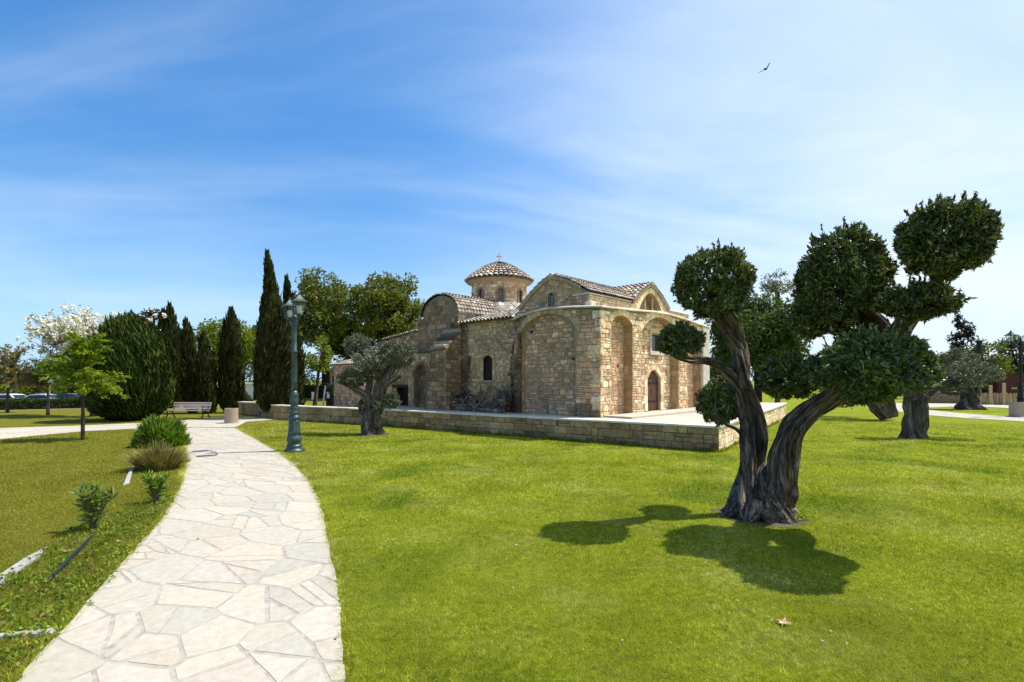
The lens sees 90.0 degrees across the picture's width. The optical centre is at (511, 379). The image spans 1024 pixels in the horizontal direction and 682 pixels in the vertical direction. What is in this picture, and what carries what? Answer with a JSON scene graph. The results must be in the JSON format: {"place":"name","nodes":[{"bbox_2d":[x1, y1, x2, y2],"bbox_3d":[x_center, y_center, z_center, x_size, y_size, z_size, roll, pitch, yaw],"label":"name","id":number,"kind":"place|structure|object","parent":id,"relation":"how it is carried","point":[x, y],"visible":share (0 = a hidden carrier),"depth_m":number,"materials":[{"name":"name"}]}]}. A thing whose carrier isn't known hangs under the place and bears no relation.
{"place":"outdoors","nodes":[
{"label":"outdoors","id":0,"kind":"place"},
{"bbox_2d":[0,417,275,438],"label":"cross path","id":1,"kind":"structure","parent":0,"point":[15,432],"depth_m":23.31,"materials":[{"name":"beige concrete"}]},
{"bbox_2d":[223,408,239,423],"bbox_3d":[-14.094,1.820,25.718,0.775,0.760,0.775,0,0,0],"label":"litter bin","id":2,"kind":"object","parent":1,"relation":"on","point":[230,415],"visible":0.98,"depth_m":25.47,"materials":[{"name":"concrete"}]},
{"bbox_2d":[138,308,160,322],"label":"blossom tree","id":3,"kind":"object","parent":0,"point":[148,314],"visible":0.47,"depth_m":51.61,"materials":[{"name":"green plant"}]},
{"bbox_2d":[16,428,345,681],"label":"path","id":4,"kind":"structure","parent":0,"point":[239,590],"depth_m":5.22,"materials":[{"name":"white stone"}]},
{"bbox_2d":[217,383,253,396],"bbox_3d":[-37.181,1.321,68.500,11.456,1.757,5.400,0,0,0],"label":"white house","id":5,"kind":"structure","parent":0,"point":[249,388],"depth_m":66.00,"materials":[{"name":"clear paint"}]},
{"bbox_2d":[325,398,333,405],"bbox_3d":[-14.014,1.820,40.000,0.920,0.760,0.680,0,0,0],"label":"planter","id":6,"kind":"object","parent":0,"point":[328,401],"visible":0.38,"depth_m":39.70,"materials":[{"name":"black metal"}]},
{"bbox_2d":[0,381,1023,681],"bbox_3d":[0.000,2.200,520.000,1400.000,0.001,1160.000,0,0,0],"label":"lawn","id":7,"kind":"structure","parent":0,"point":[54,417],"depth_m":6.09,"materials":[{"name":"green plant"}]},
{"bbox_2d":[0,394,25,398],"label":"parked car","id":8,"kind":"object","parent":7,"relation":"on","point":[2,396],"visible":0.11,"depth_m":39.99,"materials":[{"name":"paint"}]},
{"bbox_2d":[0,342,35,412],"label":"young tree","id":9,"kind":"object","parent":7,"relation":"on","point":[7,364],"visible":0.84,"depth_m":33.91,"materials":[{"name":"green plant"}]},
{"bbox_2d":[0,384,38,395],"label":"park tree","id":10,"kind":"object","parent":7,"relation":"on","point":[20,390],"visible":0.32,"depth_m":55.30,"materials":[{"name":"green plant"}]},
{"bbox_2d":[0,547,46,583],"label":"edging strip","id":11,"kind":"object","parent":7,"relation":"on","point":[19,568],"visible":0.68,"depth_m":6.00,"materials":[{"name":"stone"}]},
{"bbox_2d":[0,628,55,639],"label":"edging strip","id":12,"kind":"object","parent":7,"relation":"on","point":[35,632],"visible":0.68,"depth_m":4.39,"materials":[{"name":"stone"}]},
{"bbox_2d":[8,350,66,414],"bbox_3d":[-29.100,0.183,31.909,3.472,4.137,2.748,0,0,0],"label":"young tree","id":13,"kind":"object","parent":7,"relation":"on","point":[28,380],"visible":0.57,"depth_m":31.61,"materials":[{"name":"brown plant"}]},
{"bbox_2d":[24,394,57,398],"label":"parked car","id":14,"kind":"object","parent":7,"relation":"on","point":[43,396],"visible":0.14,"depth_m":40.03,"materials":[{"name":"paint"}]},
{"bbox_2d":[0,395,85,409],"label":"hedge","id":15,"kind":"object","parent":7,"relation":"on","point":[25,403],"visible":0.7,"depth_m":37.68,"materials":[{"name":"green plant"}]},
{"bbox_2d":[29,379,72,394],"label":"park tree","id":16,"kind":"object","parent":7,"relation":"on","point":[59,388],"visible":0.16,"depth_m":57.13,"materials":[{"name":"green plant"}]},
{"bbox_2d":[56,393,80,397],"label":"parked car","id":17,"kind":"object","parent":7,"relation":"on","point":[67,395],"visible":0.06,"depth_m":41.00,"materials":[{"name":"paint"}]},
{"bbox_2d":[47,531,97,581],"bbox_3d":[-5.452,2.155,6.425,0.070,0.090,1.995,0,0,-27],"label":"hose","id":18,"kind":"object","parent":7,"relation":"on","point":[71,556],"visible":0.92,"depth_m":6.13,"materials":[{"name":"black rubber"}]},
{"bbox_2d":[33,331,129,439],"bbox_3d":[-15.771,0.234,18.742,3.072,4.032,2.326,0,0,0],"label":"young tree","id":19,"kind":"object","parent":7,"relation":"on","point":[78,372],"visible":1,"depth_m":18.50,"materials":[{"name":"green plant"}]},
{"bbox_2d":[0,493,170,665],"bbox_3d":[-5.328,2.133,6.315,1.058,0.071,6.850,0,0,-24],"label":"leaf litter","id":20,"kind":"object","parent":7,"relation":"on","point":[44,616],"visible":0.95,"depth_m":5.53,"materials":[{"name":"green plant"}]},
{"bbox_2d":[0,489,177,681],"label":"rough grass","id":21,"kind":"structure","parent":7,"relation":"on","point":[143,505],"depth_m":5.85,"materials":[{"name":"green plant"}]},
{"bbox_2d":[16,301,167,416],"bbox_3d":[-25.613,-1.177,30.899,10.004,6.877,4.192,0,0,0],"label":"blossom tree","id":22,"kind":"object","parent":7,"relation":"on","point":[57,327],"visible":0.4,"depth_m":30.10,"materials":[{"name":"grey plant"}]},
{"bbox_2d":[67,480,121,528],"bbox_3d":[-6.088,1.845,7.452,0.518,0.756,0.588,0,0,30],"label":"oleander sprout","id":23,"kind":"object","parent":7,"relation":"on","point":[93,500],"visible":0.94,"depth_m":7.40,"materials":[{"name":"green plant"}]},
{"bbox_2d":[76,308,176,421],"bbox_3d":[-20.833,-0.649,27.764,4.652,6.559,4.577,0,0,-39],"label":"juniper bush","id":24,"kind":"object","parent":7,"relation":"on","point":[142,355],"visible":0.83,"depth_m":26.71,"materials":[{"name":"green plant"}]},
{"bbox_2d":[0,416,256,681],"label":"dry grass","id":25,"kind":"structure","parent":7,"relation":"on","point":[25,457],"depth_m":10.46,"materials":[{"name":"green plant"}]},
{"bbox_2d":[123,466,133,485],"bbox_3d":[-8.789,2.192,11.781,0.088,0.055,2.897,0,0,-34],"label":"edging strip","id":26,"kind":"object","parent":7,"relation":"on","point":[127,479],"visible":0.74,"depth_m":11.32,"materials":[{"name":"stone"}]},
{"bbox_2d":[137,468,172,501],"bbox_3d":[-6.304,1.885,9.081,0.581,0.677,0.475,0,0,27],"label":"oleander sprout","id":27,"kind":"object","parent":7,"relation":"on","point":[155,487],"visible":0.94,"depth_m":9.04,"materials":[{"name":"green plant"}]},
{"bbox_2d":[117,436,197,470],"bbox_3d":[-8.726,1.807,12.681,2.038,0.845,1.776,0,0,0],"label":"dry grass clump","id":28,"kind":"object","parent":7,"relation":"on","point":[158,459],"visible":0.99,"depth_m":12.37,"materials":[{"name":"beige plant"}]},
{"bbox_2d":[128,414,192,448],"bbox_3d":[-11.602,1.711,16.910,1.740,1.351,1.714,0,0,36],"label":"leafy shrub","id":29,"kind":"object","parent":7,"relation":"on","point":[150,430],"visible":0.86,"depth_m":16.58,"materials":[{"name":"green plant"}]},
{"bbox_2d":[157,307,165,329],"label":"cypress tree","id":30,"kind":"object","parent":7,"relation":"on","point":[160,320],"visible":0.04,"depth_m":45.05,"materials":[{"name":"green plant"}]},
{"bbox_2d":[161,301,182,407],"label":"cypress tree","id":31,"kind":"object","parent":7,"relation":"on","point":[170,325],"visible":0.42,"depth_m":39.48,"materials":[{"name":"green plant"}]},
{"bbox_2d":[177,316,198,412],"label":"cypress tree","id":32,"kind":"object","parent":7,"relation":"on","point":[187,366],"visible":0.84,"depth_m":33.66,"materials":[{"name":"green plant"}]},
{"bbox_2d":[165,402,211,418],"bbox_3d":[-18.577,1.766,29.381,2.400,0.908,0.769,0,0,7],"label":"park bench","id":33,"kind":"object","parent":7,"relation":"on","point":[202,408],"visible":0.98,"depth_m":29.58,"materials":[{"name":"grey wood"}]},
{"bbox_2d":[194,329,218,413],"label":"cypress tree","id":34,"kind":"object","parent":7,"relation":"on","point":[206,375],"visible":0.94,"depth_m":32.82,"materials":[{"name":"green plant"}]},
{"bbox_2d":[192,316,255,401],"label":"round tree","id":35,"kind":"object","parent":7,"relation":"on","point":[211,328],"visible":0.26,"depth_m":48.74,"materials":[{"name":"green plant"}]},
{"bbox_2d":[216,305,246,411],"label":"cypress tree","id":36,"kind":"object","parent":7,"relation":"on","point":[231,382],"visible":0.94,"depth_m":33.55,"materials":[{"name":"green plant"}]},
{"bbox_2d":[238,401,258,415],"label":"park wall","id":37,"kind":"structure","parent":7,"relation":"on","point":[248,408],"depth_m":31.94,"materials":[{"name":"stone"}]},
{"bbox_2d":[247,323,257,399],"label":"round tree","id":38,"kind":"object","parent":7,"relation":"on","point":[254,394],"visible":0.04,"depth_m":55.60,"materials":[{"name":"green plant"}]},
{"bbox_2d":[282,292,307,452],"bbox_3d":[-6.683,-0.195,15.718,0.620,4.850,1.596,0,0,-36],"label":"street lamp","id":39,"kind":"object","parent":7,"relation":"on","point":[294,440],"visible":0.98,"depth_m":15.62,"materials":[{"name":"metal"}]},
{"bbox_2d":[302,384,333,397],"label":"hedge","id":40,"kind":"object","parent":7,"relation":"on","point":[308,389],"visible":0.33,"depth_m":61.39,"materials":[{"name":"green plant"}]},
{"bbox_2d":[305,335,334,405],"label":"young tree","id":41,"kind":"object","parent":7,"relation":"on","point":[321,363],"visible":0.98,"depth_m":37.80,"materials":[{"name":"green plant"}]},
{"bbox_2d":[282,266,363,398],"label":"evergreen tree","id":42,"kind":"object","parent":7,"relation":"on","point":[330,316],"visible":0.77,"depth_m":57.55,"materials":[{"name":"green plant"}]},
{"bbox_2d":[326,382,333,405],"bbox_3d":[-12.661,1.179,35.855,1.135,2.142,1.048,0,0,0],"label":"bush","id":43,"kind":"object","parent":7,"relation":"on","point":[330,388],"visible":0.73,"depth_m":35.79,"materials":[{"name":"green plant"}]},
{"bbox_2d":[330,369,333,384],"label":"yellow house","id":44,"kind":"structure","parent":7,"relation":"on","point":[331,375],"depth_m":62.00,"materials":[{"name":"paint"}]},
{"bbox_2d":[316,326,382,361],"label":"evergreen tree","id":45,"kind":"object","parent":7,"relation":"on","point":[341,352],"visible":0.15,"depth_m":59.95,"materials":[{"name":"green plant"}]},
{"bbox_2d":[353,433,388,436],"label":"bare soil","id":46,"kind":"structure","parent":7,"relation":"on","point":[358,434],"depth_m":20.46,"materials":[{"name":"brown soil"}]},
{"bbox_2d":[335,332,416,435],"bbox_3d":[-5.467,0.157,20.772,3.282,4.277,1.646,0,0,10],"label":"olive tree","id":47,"kind":"object","parent":46,"relation":"on","point":[375,403],"visible":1,"depth_m":20.55,"materials":[{"name":"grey plant"}]},
{"bbox_2d":[342,271,424,341],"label":"evergreen tree","id":48,"kind":"object","parent":7,"relation":"on","point":[381,305],"visible":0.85,"depth_m":56.07,"materials":[{"name":"green plant"}]},
{"bbox_2d":[0,350,938,388],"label":"distant trees","id":49,"kind":"object","parent":7,"relation":"on","point":[713,373],"visible":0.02,"depth_m":107.07,"materials":[{"name":"green plant"}]},
{"bbox_2d":[258,403,786,451],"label":"retaining wall","id":50,"kind":"structure","parent":7,"relation":"on","point":[679,435],"depth_m":19.19,"materials":[{"name":"stone"}]},
{"bbox_2d":[391,402,774,423],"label":"terrace","id":51,"kind":"structure","parent":50,"relation":"on","point":[687,415],"depth_m":19.79,"materials":[{"name":"beige stone"}]},
{"bbox_2d":[329,253,710,417],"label":"church","id":52,"kind":"structure","parent":51,"relation":"on","point":[552,343],"depth_m":22.47,"materials":[{"name":"stone"}]},
{"bbox_2d":[401,387,407,405],"bbox_3d":[-5.717,1.150,27.892,1.192,1.500,0.030,0,0,44],"label":"side door","id":53,"kind":"structure","parent":52,"relation":"in","point":[404,390],"depth_m":28.04,"materials":[{"name":"brown wood"}]},
{"bbox_2d":[549,294,553,306],"bbox_3d":[1.672,-3.296,21.309,0.307,0.608,0.061,0,0,44],"label":"gable window","id":54,"kind":"structure","parent":52,"relation":"in","point":[551,298],"depth_m":21.34,"materials":[{"name":"grey glass"}]},
{"bbox_2d":[639,296,652,310],"bbox_3d":[6.109,-3.300,23.646,0.438,1.240,0.853,0,0,44],"label":"lunette window","id":55,"kind":"structure","parent":52,"relation":"in","point":[645,296],"depth_m":23.71,"materials":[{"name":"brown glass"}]},
{"bbox_2d":[644,365,663,410],"bbox_3d":[6.163,0.351,22.759,0.400,1.998,1.752,0,0,44],"label":"door","id":56,"kind":"structure","parent":52,"relation":"in","point":[653,385],"depth_m":22.84,"materials":[{"name":"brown wood"}]},
{"bbox_2d":[649,328,663,355],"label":"window","id":57,"kind":"structure","parent":52,"relation":"in","point":[652,341],"depth_m":22.69,"materials":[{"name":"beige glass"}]},
{"bbox_2d":[300,419,778,452],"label":"wall foot grass","id":58,"kind":"structure","parent":7,"relation":"on","point":[725,448],"depth_m":18.59,"materials":[{"name":"green plant"}]},
{"bbox_2d":[703,289,814,401],"bbox_3d":[19.168,-2.630,40.383,8.530,9.760,8.568,0,0,0],"label":"weeping tree","id":59,"kind":"object","parent":7,"relation":"on","point":[766,330],"visible":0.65,"depth_m":38.24,"materials":[{"name":"green plant"}]},
{"bbox_2d":[711,508,808,527],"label":"bare soil","id":60,"kind":"structure","parent":7,"relation":"on","point":[762,523],"depth_m":7.81,"materials":[{"name":"brown soil"}]},
{"bbox_2d":[795,509,829,519],"bbox_3d":[4.448,2.128,8.111,0.963,0.101,0.742,0,0,25],"label":"clover","id":61,"kind":"object","parent":60,"relation":"on","point":[807,512],"visible":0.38,"depth_m":8.02,"materials":[{"name":"green plant"}]},
{"bbox_2d":[655,190,1004,523],"bbox_3d":[4.354,0.004,7.408,2.448,4.642,4.035,0,0,-44],"label":"olive tree","id":62,"kind":"object","parent":60,"relation":"on","point":[875,355],"visible":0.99,"depth_m":7.19,"materials":[{"name":"green plant"}]},
{"bbox_2d":[758,268,794,402],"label":"grey tree","id":63,"kind":"object","parent":7,"relation":"on","point":[773,285],"visible":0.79,"depth_m":45.73,"materials":[{"name":"green plant"}]},
{"bbox_2d":[776,617,791,625],"bbox_3d":[2.438,2.170,4.585,0.121,0.025,0.130,0,0,0],"label":"fallen leaf","id":64,"kind":"object","parent":7,"relation":"on","point":[783,621],"visible":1,"depth_m":4.59,"materials":[{"name":"beige plant"}]},
{"bbox_2d":[809,389,904,419],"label":"olive tree","id":65,"kind":"object","parent":7,"relation":"on","point":[888,410],"visible":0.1,"depth_m":27.61,"materials":[{"name":"brown plant"}]},
{"bbox_2d":[897,355,1006,439],"bbox_3d":[16.139,0.692,19.235,4.220,3.217,1.705,0,0,0],"label":"olive tree","id":66,"kind":"object","parent":7,"relation":"on","point":[915,419],"visible":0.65,"depth_m":18.98,"materials":[{"name":"grey plant"}]},
{"bbox_2d":[938,345,987,409],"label":"olive tree","id":67,"kind":"object","parent":7,"relation":"on","point":[969,398],"visible":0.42,"depth_m":37.55,"materials":[{"name":"grey plant"}]},
{"bbox_2d":[946,310,986,391],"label":"pine tree","id":68,"kind":"object","parent":7,"relation":"on","point":[963,334],"visible":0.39,"depth_m":61.28,"materials":[{"name":"green plant"}]},
{"bbox_2d":[952,338,1016,397],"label":"green tree","id":69,"kind":"object","parent":7,"relation":"on","point":[998,358],"visible":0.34,"depth_m":58.88,"materials":[{"name":"green plant"}]},
{"bbox_2d":[971,371,1023,397],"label":"red house","id":70,"kind":"structure","parent":7,"relation":"on","point":[1011,381],"depth_m":62.00,"materials":[{"name":"red paint"}]},
{"bbox_2d":[980,383,1016,404],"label":"wooden fence","id":71,"kind":"object","parent":7,"relation":"on","point":[1002,399],"visible":0.66,"depth_m":44.31,"materials":[{"name":"wicker"}]},
{"bbox_2d":[990,334,1023,370],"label":"green tree","id":72,"kind":"object","parent":7,"relation":"on","point":[1010,352],"visible":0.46,"depth_m":64.06,"materials":[{"name":"green plant"}]},
{"bbox_2d":[1004,330,1023,401],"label":"street lamp","id":73,"kind":"object","parent":7,"relation":"on","point":[1020,393],"visible":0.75,"depth_m":30.34,"materials":[{"name":"black metal"}]},
{"bbox_2d":[1007,402,1023,416],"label":"litter bin","id":74,"kind":"object","parent":7,"relation":"on","point":[1016,409],"visible":1,"depth_m":29.81,"materials":[{"name":"concrete"}]},
{"bbox_2d":[0,0,1023,380],"label":"sky","id":75,"kind":"structure","parent":0,"point":[153,153],"materials":[{"name":"blue"}]},
{"bbox_2d":[903,392,959,402],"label":"garden wall","id":76,"kind":"structure","parent":0,"point":[937,397],"depth_m":47.97,"materials":[{"name":"stone"}]},
{"bbox_2d":[896,403,1008,407],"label":"path","id":77,"kind":"structure","parent":0,"point":[953,405],"depth_m":43.02,"materials":[{"name":"white stone"}]},
{"bbox_2d":[896,406,1023,421],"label":"park path","id":78,"kind":"structure","parent":0,"point":[957,415],"depth_m":30.33,"materials":[{"name":"beige concrete"}]},
{"bbox_2d":[976,339,982,375],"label":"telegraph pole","id":79,"kind":"object","parent":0,"point":[979,342],"visible":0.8,"depth_m":55.81,"materials":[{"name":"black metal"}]},
{"label":"soil","id":80,"kind":"structure","parent":0,"visible":0},
{"bbox_2d":[252,248,298,412],"bbox_3d":[-13.553,-2.511,29.396,2.468,10.172,2.394,0,0,-35],"label":"cypress tree","id":81,"kind":"object","parent":80,"relation":"on","point":[272,342],"visible":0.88,"depth_m":28.71,"materials":[{"name":"green plant"}]},
{"bbox_2d":[282,273,306,404],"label":"cypress tree","id":82,"kind":"object","parent":80,"relation":"on","point":[301,354],"visible":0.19,"depth_m":31.45,"materials":[{"name":"green plant"}]},
{"bbox_2d":[322,383,327,405],"bbox_3d":[-10.825,1.017,29.574,0.324,1.678,0.248,0,0,0],"label":"floodlight","id":83,"kind":"object","parent":80,"relation":"on","point":[325,384],"visible":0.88,"depth_m":29.52,"materials":[{"name":"black metal"}]}
]}

